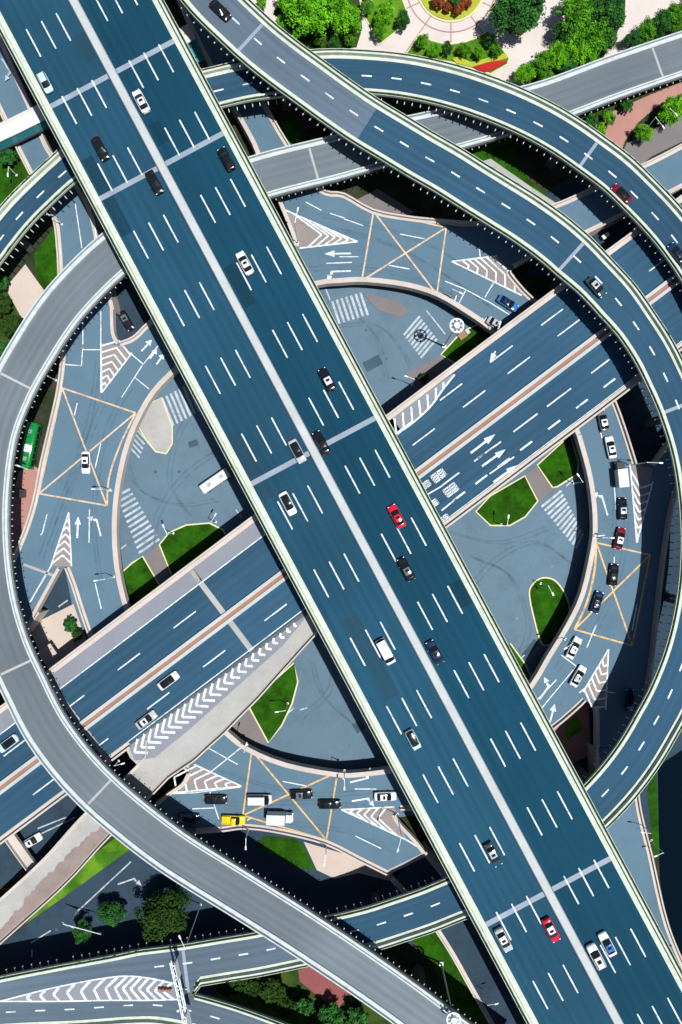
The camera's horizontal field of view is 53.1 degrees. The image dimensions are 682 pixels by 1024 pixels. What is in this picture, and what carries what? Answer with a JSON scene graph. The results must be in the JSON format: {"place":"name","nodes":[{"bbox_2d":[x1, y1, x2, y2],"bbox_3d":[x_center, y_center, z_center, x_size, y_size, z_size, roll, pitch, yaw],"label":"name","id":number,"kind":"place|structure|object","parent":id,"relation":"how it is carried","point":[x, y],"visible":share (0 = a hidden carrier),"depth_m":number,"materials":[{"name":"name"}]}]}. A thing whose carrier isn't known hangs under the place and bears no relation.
{"place":"outdoors","nodes":[
{"label":"outdoors","id":0,"kind":"place"},
{"bbox_2d":[19,599,48,635],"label":"approach road","id":1,"kind":"structure","parent":0,"point":[31,625],"depth_m":152.55,"materials":[{"name":"concrete"}]},
{"bbox_2d":[30,569,71,671],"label":"underpass road","id":2,"kind":"structure","parent":0,"point":[59,594],"depth_m":156.98,"materials":[{"name":"asphalt"}]},
{"bbox_2d":[0,35,120,314],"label":"approach road","id":3,"kind":"structure","parent":0,"point":[35,152],"depth_m":153.69,"materials":[{"name":"asphalt"}]},
{"bbox_2d":[0,758,131,886],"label":"service road","id":4,"kind":"structure","parent":0,"point":[67,807],"depth_m":156.98,"materials":[{"name":"asphalt"}]},
{"bbox_2d":[3,40,149,379],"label":"side road","id":5,"kind":"structure","parent":0,"point":[130,303],"depth_m":156.98,"materials":[{"name":"asphalt"}]},
{"bbox_2d":[0,830,413,995],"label":"surface road","id":6,"kind":"structure","parent":0,"point":[319,891],"depth_m":156.99,"materials":[{"name":"asphalt"}]},
{"bbox_2d":[72,918,92,945],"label":"broadleaf tree","id":7,"kind":"object","parent":6,"relation":"on","point":[81,938],"visible":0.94,"depth_m":153.08,"materials":[{"name":"green plant"}]},
{"bbox_2d":[95,901,127,926],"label":"broadleaf tree","id":8,"kind":"object","parent":6,"relation":"on","point":[107,913],"visible":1,"depth_m":152.50,"materials":[{"name":"green plant"}]},
{"bbox_2d":[133,888,192,943],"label":"broadleaf tree","id":9,"kind":"object","parent":6,"relation":"on","point":[166,912],"visible":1,"depth_m":149.10,"materials":[{"name":"green plant"}]},
{"bbox_2d":[176,0,289,153],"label":"approach road","id":10,"kind":"structure","parent":0,"point":[260,127],"depth_m":153.63,"materials":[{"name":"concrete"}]},
{"bbox_2d":[213,967,391,1023],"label":"grass","id":11,"kind":"structure","parent":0,"point":[296,988],"depth_m":156.95,"materials":[{"name":"plant"}]},
{"bbox_2d":[227,977,259,997],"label":"shrub","id":12,"kind":"object","parent":11,"relation":"on","point":[248,987],"visible":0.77,"depth_m":152.28,"materials":[{"name":"green plant"}]},
{"bbox_2d":[256,978,285,1011],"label":"shrub","id":13,"kind":"object","parent":11,"relation":"on","point":[271,991],"visible":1,"depth_m":152.12,"materials":[{"name":"green plant"}]},
{"bbox_2d":[275,995,296,1019],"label":"shrub","id":14,"kind":"object","parent":11,"relation":"on","point":[287,1005],"visible":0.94,"depth_m":152.87,"materials":[{"name":"green plant"}]},
{"bbox_2d":[291,997,315,1019],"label":"shrub","id":15,"kind":"object","parent":11,"relation":"on","point":[303,1008],"visible":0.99,"depth_m":153.18,"materials":[{"name":"green plant"}]},
{"bbox_2d":[315,1002,343,1023],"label":"shrub","id":16,"kind":"object","parent":11,"relation":"on","point":[332,1014],"visible":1,"depth_m":152.73,"materials":[{"name":"green plant"}]},
{"bbox_2d":[345,1007,369,1023],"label":"shrub","id":17,"kind":"object","parent":11,"relation":"on","point":[358,1016],"visible":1,"depth_m":152.70,"materials":[{"name":"green plant"}]},
{"bbox_2d":[298,967,348,1006],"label":"maroon paving","id":18,"kind":"structure","parent":0,"point":[321,986],"depth_m":156.93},
{"bbox_2d":[66,285,589,817],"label":"plaza road","id":19,"kind":"structure","parent":0,"point":[328,725],"depth_m":156.98,"materials":[{"name":"asphalt"}]},
{"bbox_2d":[121,488,159,553],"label":"crosswalk","id":20,"kind":"structure","parent":19,"relation":"on","point":[139,526],"depth_m":156.95,"materials":[{"name":"paint"}]},
{"bbox_2d":[123,556,159,606],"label":"grass island","id":21,"kind":"structure","parent":19,"relation":"on","point":[141,580],"depth_m":156.86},
{"bbox_2d":[139,397,172,453],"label":"traffic island","id":22,"kind":"structure","parent":19,"relation":"on","point":[156,427],"depth_m":156.89,"materials":[{"name":"concrete"}]},
{"bbox_2d":[144,545,169,583],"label":"footway","id":23,"kind":"structure","parent":19,"relation":"on","point":[156,561],"depth_m":156.90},
{"bbox_2d":[163,386,199,425],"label":"crosswalk","id":24,"kind":"structure","parent":19,"relation":"on","point":[180,404],"depth_m":156.95,"materials":[{"name":"paint"}]},
{"bbox_2d":[159,522,225,575],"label":"grass island","id":25,"kind":"structure","parent":19,"relation":"on","point":[181,547],"depth_m":156.86,"materials":[{"name":"plant"}]},
{"bbox_2d":[199,468,231,493],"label":"minibus","id":26,"kind":"object","parent":19,"relation":"on","point":[215,481],"visible":1,"depth_m":154.07,"materials":[{"name":"white paint"}]},
{"bbox_2d":[230,710,266,747],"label":"footway","id":27,"kind":"structure","parent":19,"relation":"on","point":[245,727],"depth_m":156.90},
{"bbox_2d":[249,662,298,742],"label":"grass island","id":28,"kind":"structure","parent":19,"relation":"on","point":[278,694],"depth_m":156.86,"materials":[{"name":"plant"}]},
{"bbox_2d":[1,58,576,956],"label":"road marking","id":29,"kind":"object","parent":19,"relation":"on","point":[67,600],"visible":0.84,"depth_m":156.94,"materials":[{"name":"paint"}]},
{"bbox_2d":[12,187,676,876],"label":"roundabout deck","id":30,"kind":"structure","parent":19,"relation":"on","point":[110,385],"depth_m":152.38,"materials":[{"name":"asphalt"}]},
{"bbox_2d":[247,793,271,805],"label":"van","id":31,"kind":"object","parent":30,"relation":"on","point":[253,799],"visible":1,"depth_m":150.37,"materials":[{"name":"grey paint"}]},
{"bbox_2d":[266,810,292,825],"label":"truck","id":32,"kind":"object","parent":30,"relation":"on","point":[277,818],"visible":1,"depth_m":149.44,"materials":[{"name":"white paint"}]},
{"bbox_2d":[613,461,628,487],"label":"truck","id":33,"kind":"object","parent":30,"relation":"on","point":[621,476],"visible":1,"depth_m":149.44,"materials":[{"name":"white paint"}]},
{"bbox_2d":[331,292,368,323],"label":"crosswalk","id":34,"kind":"structure","parent":19,"relation":"on","point":[350,309],"depth_m":156.95,"materials":[{"name":"paint"}]},
{"bbox_2d":[365,295,408,316],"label":"traffic island","id":35,"kind":"structure","parent":19,"relation":"on","point":[393,307],"depth_m":156.89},
{"bbox_2d":[403,316,437,357],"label":"crosswalk","id":36,"kind":"structure","parent":19,"relation":"on","point":[418,335],"depth_m":156.95,"materials":[{"name":"paint"}]},
{"bbox_2d":[406,356,452,388],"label":"traffic island","id":37,"kind":"structure","parent":19,"relation":"on","point":[434,368],"depth_m":156.89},
{"bbox_2d":[440,324,491,362],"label":"grass island","id":38,"kind":"structure","parent":19,"relation":"on","point":[457,349],"depth_m":156.86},
{"bbox_2d":[475,475,537,525],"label":"grass island","id":39,"kind":"structure","parent":19,"relation":"on","point":[516,500],"depth_m":156.86,"materials":[{"name":"plant"}]},
{"bbox_2d":[525,466,553,501],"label":"footway","id":40,"kind":"structure","parent":19,"relation":"on","point":[541,487],"depth_m":156.90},
{"bbox_2d":[528,577,569,645],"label":"grass island","id":41,"kind":"structure","parent":19,"relation":"on","point":[549,611],"depth_m":156.86,"materials":[{"name":"plant"}]},
{"bbox_2d":[537,436,578,487],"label":"grass island","id":42,"kind":"structure","parent":19,"relation":"on","point":[558,466],"depth_m":156.86,"materials":[{"name":"plant"}]},
{"bbox_2d":[541,490,583,548],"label":"crosswalk","id":43,"kind":"structure","parent":19,"relation":"on","point":[564,517],"depth_m":156.95,"materials":[{"name":"paint"}]},
{"bbox_2d":[0,0,681,1017],"bbox_3d":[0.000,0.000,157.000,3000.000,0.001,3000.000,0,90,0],"label":"ground","id":44,"kind":"structure","parent":0,"point":[406,192],"depth_m":157.00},
{"bbox_2d":[0,289,22,346],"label":"grass verge","id":45,"kind":"object","parent":44,"relation":"on","point":[13,311],"depth_m":156.95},
{"bbox_2d":[0,314,21,337],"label":"shrub","id":46,"kind":"object","parent":45,"relation":"on","point":[7,327],"visible":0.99,"depth_m":153.30,"materials":[{"name":"green plant"}]},
{"bbox_2d":[0,146,28,204],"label":"grass verge","id":47,"kind":"object","parent":44,"relation":"on","point":[10,183],"depth_m":156.95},
{"bbox_2d":[11,465,37,554],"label":"pink footway","id":48,"kind":"structure","parent":44,"relation":"on","point":[26,480],"depth_m":156.96,"materials":[{"name":"tile"}]},
{"bbox_2d":[7,265,43,319],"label":"beige forecourt","id":49,"kind":"structure","parent":44,"relation":"on","point":[25,290],"depth_m":156.94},
{"bbox_2d":[19,422,42,469],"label":"bus","id":50,"kind":"object","parent":44,"relation":"on","point":[33,433],"visible":0.95,"depth_m":153.77,"materials":[{"name":"green paint"}]},
{"bbox_2d":[34,228,56,289],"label":"grass verge","id":51,"kind":"object","parent":44,"relation":"on","point":[45,256],"depth_m":156.95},
{"bbox_2d":[32,604,85,668],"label":"footway","id":52,"kind":"structure","parent":44,"relation":"on","point":[48,630],"depth_m":156.95,"materials":[{"name":"concrete"}]},
{"bbox_2d":[27,838,128,922],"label":"grass strip","id":53,"kind":"object","parent":44,"relation":"on","point":[114,849],"depth_m":156.88,"materials":[{"name":"plant"}]},
{"bbox_2d":[0,24,205,151],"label":"footbridge","id":54,"kind":"object","parent":44,"relation":"on","point":[24,125],"visible":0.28,"depth_m":150.00,"materials":[{"name":"white concrete"}]},
{"bbox_2d":[0,613,317,944],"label":"exit ramp","id":55,"kind":"structure","parent":44,"relation":"on","point":[191,731],"depth_m":147.24,"materials":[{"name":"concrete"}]},
{"bbox_2d":[5,833,37,872],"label":"street bridge","id":56,"kind":"structure","parent":55,"relation":"attached to","point":[21,853],"depth_m":155.00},
{"bbox_2d":[255,836,314,869],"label":"grass verge","id":57,"kind":"object","parent":44,"relation":"on","point":[292,851],"depth_m":156.94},
{"bbox_2d":[276,121,303,144],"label":"grass verge","id":58,"kind":"object","parent":44,"relation":"on","point":[290,131],"depth_m":156.95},
{"bbox_2d":[0,0,681,1023],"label":"highway flyover","id":59,"kind":"object","parent":44,"relation":"on","point":[252,354],"visible":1,"depth_m":136.28,"materials":[{"name":"asphalt"}]},
{"bbox_2d":[91,135,109,161],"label":"sedan","id":60,"kind":"object","parent":59,"relation":"on","point":[100,148],"visible":1,"depth_m":135.92,"materials":[{"name":"black paint"}]},
{"bbox_2d":[145,169,163,195],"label":"sedan","id":61,"kind":"object","parent":59,"relation":"on","point":[154,182],"visible":1,"depth_m":135.84,"materials":[{"name":"black paint"}]},
{"bbox_2d":[375,637,395,664],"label":"van","id":62,"kind":"object","parent":59,"relation":"on","point":[385,651],"visible":1,"depth_m":134.14,"materials":[{"name":"white paint"}]},
{"bbox_2d":[494,926,512,951],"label":"sedan","id":63,"kind":"object","parent":59,"relation":"on","point":[503,939],"visible":1,"depth_m":134.72,"materials":[{"name":"white paint"}]},
{"bbox_2d":[541,916,559,942],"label":"sedan","id":64,"kind":"object","parent":59,"relation":"on","point":[551,929],"visible":1,"depth_m":134.69,"materials":[{"name":"red paint"}]},
{"bbox_2d":[586,942,605,969],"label":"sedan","id":65,"kind":"object","parent":59,"relation":"on","point":[595,955],"visible":1,"depth_m":134.39,"materials":[{"name":"white paint"}]},
{"bbox_2d":[597,931,616,957],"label":"sedan","id":66,"kind":"object","parent":59,"relation":"on","point":[607,944],"visible":1,"depth_m":134.65,"materials":[{"name":"white paint"}]},
{"bbox_2d":[0,195,681,844],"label":"cross flyover","id":67,"kind":"object","parent":44,"relation":"on","point":[512,399],"visible":0.67,"depth_m":147.14,"materials":[{"name":"asphalt"}]},
{"bbox_2d":[0,0,681,1001],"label":"curved flyover","id":68,"kind":"object","parent":44,"relation":"on","point":[270,52],"visible":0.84,"depth_m":142.37,"materials":[{"name":"asphalt"}]},
{"bbox_2d":[0,992,290,1023],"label":"merging ramp","id":69,"kind":"structure","parent":68,"relation":"attached to","point":[205,1009],"depth_m":148.57,"materials":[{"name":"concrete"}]},
{"bbox_2d":[169,958,191,1023],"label":"sign gantry","id":70,"kind":"object","parent":68,"relation":"on","point":[181,1002],"visible":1,"depth_m":142.58,"materials":[{"name":"white metal"}]},
{"bbox_2d":[0,31,681,1023],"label":"curved flyover","id":71,"kind":"object","parent":44,"relation":"on","point":[76,767],"visible":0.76,"depth_m":142.37,"materials":[{"name":"concrete"}]},
{"bbox_2d":[0,48,681,291],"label":"curved flyover","id":72,"kind":"object","parent":44,"relation":"on","point":[651,210],"visible":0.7,"depth_m":146.53,"materials":[{"name":"concrete"}]},
{"bbox_2d":[304,842,390,880],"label":"footway","id":73,"kind":"structure","parent":44,"relation":"on","point":[338,864],"depth_m":156.95,"materials":[{"name":"concrete"}]},
{"bbox_2d":[357,189,414,214],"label":"footway","id":74,"kind":"structure","parent":44,"relation":"on","point":[377,199],"depth_m":156.95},
{"bbox_2d":[412,932,488,1023],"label":"grass verge","id":75,"kind":"object","parent":44,"relation":"on","point":[432,949],"depth_m":156.95,"materials":[{"name":"plant"}]},
{"bbox_2d":[466,140,555,202],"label":"grass verge","id":76,"kind":"object","parent":44,"relation":"on","point":[502,153],"depth_m":156.95,"materials":[{"name":"plant"}]},
{"bbox_2d":[484,159,554,203],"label":"footway","id":77,"kind":"structure","parent":44,"relation":"on","point":[495,165],"depth_m":156.94,"materials":[{"name":"concrete"}]},
{"bbox_2d":[554,702,589,762],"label":"footway","id":78,"kind":"structure","parent":44,"relation":"on","point":[575,747],"depth_m":156.95,"materials":[{"name":"brick"}]},
{"bbox_2d":[572,350,681,832],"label":"asphalt yard","id":79,"kind":"structure","parent":44,"relation":"on","point":[635,408],"depth_m":156.99,"materials":[{"name":"asphalt"}]},
{"bbox_2d":[577,80,676,126],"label":"grass verge","id":80,"kind":"object","parent":44,"relation":"on","point":[611,107],"depth_m":156.96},
{"bbox_2d":[624,116,681,163],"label":"footway","id":81,"kind":"structure","parent":44,"relation":"on","point":[641,152],"depth_m":156.96,"materials":[{"name":"concrete"}]},
{"bbox_2d":[647,772,659,856],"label":"grass verge","id":82,"kind":"object","parent":44,"relation":"on","point":[652,797],"depth_m":156.95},
{"bbox_2d":[658,93,681,127],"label":"broadleaf tree","id":83,"kind":"object","parent":44,"relation":"on","point":[674,103],"visible":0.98,"depth_m":152.31,"materials":[{"name":"green plant"}]},
{"bbox_2d":[390,841,525,1023],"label":"approach road","id":84,"kind":"structure","parent":0,"point":[464,945],"depth_m":154.62,"materials":[{"name":"asphalt"}]},
{"bbox_2d":[252,0,681,85],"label":"park paving","id":85,"kind":"structure","parent":0,"point":[523,48],"depth_m":156.97,"materials":[{"name":"stone"}]},
{"bbox_2d":[274,0,361,48],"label":"planting bed","id":86,"kind":"object","parent":85,"relation":"on","point":[307,40],"visible":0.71,"depth_m":156.86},
{"bbox_2d":[282,0,337,38],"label":"broadleaf tree","id":87,"kind":"object","parent":86,"relation":"on","point":[298,10],"visible":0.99,"depth_m":149.60,"materials":[{"name":"green plant"}]},
{"bbox_2d":[327,0,361,35],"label":"broadleaf tree","id":88,"kind":"object","parent":86,"relation":"on","point":[347,12],"visible":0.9,"depth_m":151.00,"materials":[{"name":"green plant"}]},
{"bbox_2d":[363,0,410,43],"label":"planting bed","id":89,"kind":"object","parent":85,"relation":"on","point":[392,28],"visible":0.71,"depth_m":156.86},
{"bbox_2d":[373,0,394,26],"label":"broadleaf tree","id":90,"kind":"object","parent":89,"relation":"on","point":[388,10],"visible":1,"depth_m":153.08,"materials":[{"name":"green plant"}]},
{"bbox_2d":[419,0,482,22],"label":"flower circle","id":91,"kind":"object","parent":85,"relation":"on","point":[436,12],"visible":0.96,"depth_m":156.60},
{"bbox_2d":[407,30,509,74],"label":"planting bed","id":92,"kind":"object","parent":85,"relation":"on","point":[478,40],"visible":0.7,"depth_m":156.86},
{"bbox_2d":[452,53,507,72],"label":"flower bed","id":93,"kind":"object","parent":92,"relation":"on","point":[488,64],"visible":0.95,"depth_m":156.58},
{"bbox_2d":[501,5,539,35],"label":"planting bed","id":94,"kind":"object","parent":85,"relation":"on","point":[520,32],"visible":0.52,"depth_m":156.86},
{"bbox_2d":[487,0,546,37],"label":"broadleaf tree","id":95,"kind":"object","parent":94,"relation":"on","point":[501,13],"visible":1,"depth_m":149.16,"materials":[{"name":"green plant"}]},
{"bbox_2d":[513,62,535,81],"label":"broadleaf tree","id":96,"kind":"object","parent":85,"relation":"on","point":[524,72],"visible":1,"depth_m":153.41,"materials":[{"name":"green plant"}]},
{"bbox_2d":[514,0,625,84],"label":"planting bed","id":97,"kind":"object","parent":85,"relation":"on","point":[557,72],"visible":0.16,"depth_m":156.86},
{"bbox_2d":[530,50,556,72],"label":"broadleaf tree","id":98,"kind":"object","parent":97,"relation":"on","point":[542,61],"visible":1,"depth_m":152.76,"materials":[{"name":"green plant"}]},
{"bbox_2d":[544,40,570,69],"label":"broadleaf tree","id":99,"kind":"object","parent":97,"relation":"on","point":[561,54],"visible":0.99,"depth_m":152.35,"materials":[{"name":"green plant"}]},
{"bbox_2d":[551,19,582,44],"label":"broadleaf tree","id":100,"kind":"object","parent":97,"relation":"on","point":[562,35],"visible":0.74,"depth_m":152.18,"materials":[{"name":"green plant"}]},
{"bbox_2d":[553,0,596,31],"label":"broadleaf tree","id":101,"kind":"object","parent":97,"relation":"on","point":[582,16],"visible":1,"depth_m":150.17,"materials":[{"name":"green plant"}]},
{"bbox_2d":[563,30,596,65],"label":"broadleaf tree","id":102,"kind":"object","parent":97,"relation":"on","point":[579,51],"visible":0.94,"depth_m":151.51,"materials":[{"name":"green plant"}]},
{"bbox_2d":[575,16,615,55],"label":"broadleaf tree","id":103,"kind":"object","parent":97,"relation":"on","point":[598,42],"visible":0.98,"depth_m":150.87,"materials":[{"name":"green plant"}]},
{"bbox_2d":[590,0,626,37],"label":"broadleaf tree","id":104,"kind":"object","parent":97,"relation":"on","point":[614,10],"visible":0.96,"depth_m":150.30,"materials":[{"name":"green plant"}]},
{"bbox_2d":[627,12,681,46],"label":"planting bed","id":105,"kind":"object","parent":85,"relation":"on","point":[670,32],"visible":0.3,"depth_m":156.86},
{"bbox_2d":[636,16,656,43],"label":"broadleaf tree","id":106,"kind":"object","parent":105,"relation":"on","point":[646,25],"visible":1,"depth_m":153.08,"materials":[{"name":"green plant"}]},
{"bbox_2d":[651,8,672,38],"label":"broadleaf tree","id":107,"kind":"object","parent":105,"relation":"on","point":[663,17],"visible":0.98,"depth_m":152.72,"materials":[{"name":"green plant"}]},
{"bbox_2d":[668,1,681,31],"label":"broadleaf tree","id":108,"kind":"object","parent":105,"relation":"on","point":[677,9],"visible":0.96,"depth_m":152.67,"materials":[{"name":"green plant"}]},
{"bbox_2d":[528,177,681,276],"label":"cross street","id":109,"kind":"structure","parent":0,"point":[568,188],"depth_m":156.99,"materials":[{"name":"asphalt"}]},
{"bbox_2d":[551,144,681,235],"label":"approach road","id":110,"kind":"structure","parent":0,"point":[590,211],"depth_m":153.70,"materials":[{"name":"asphalt"}]},
{"bbox_2d":[587,742,681,968],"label":"approach road","id":111,"kind":"structure","parent":0,"point":[629,839],"depth_m":154.31,"materials":[{"name":"asphalt"}]},
{"bbox_2d":[595,82,681,147],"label":"brick path","id":112,"kind":"structure","parent":0,"point":[619,130],"depth_m":156.97,"materials":[{"name":"brick"}]},
{"bbox_2d":[658,750,681,955],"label":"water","id":113,"kind":"structure","parent":0,"point":[670,810],"depth_m":156.97,"materials":[{"name":"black liquid"}]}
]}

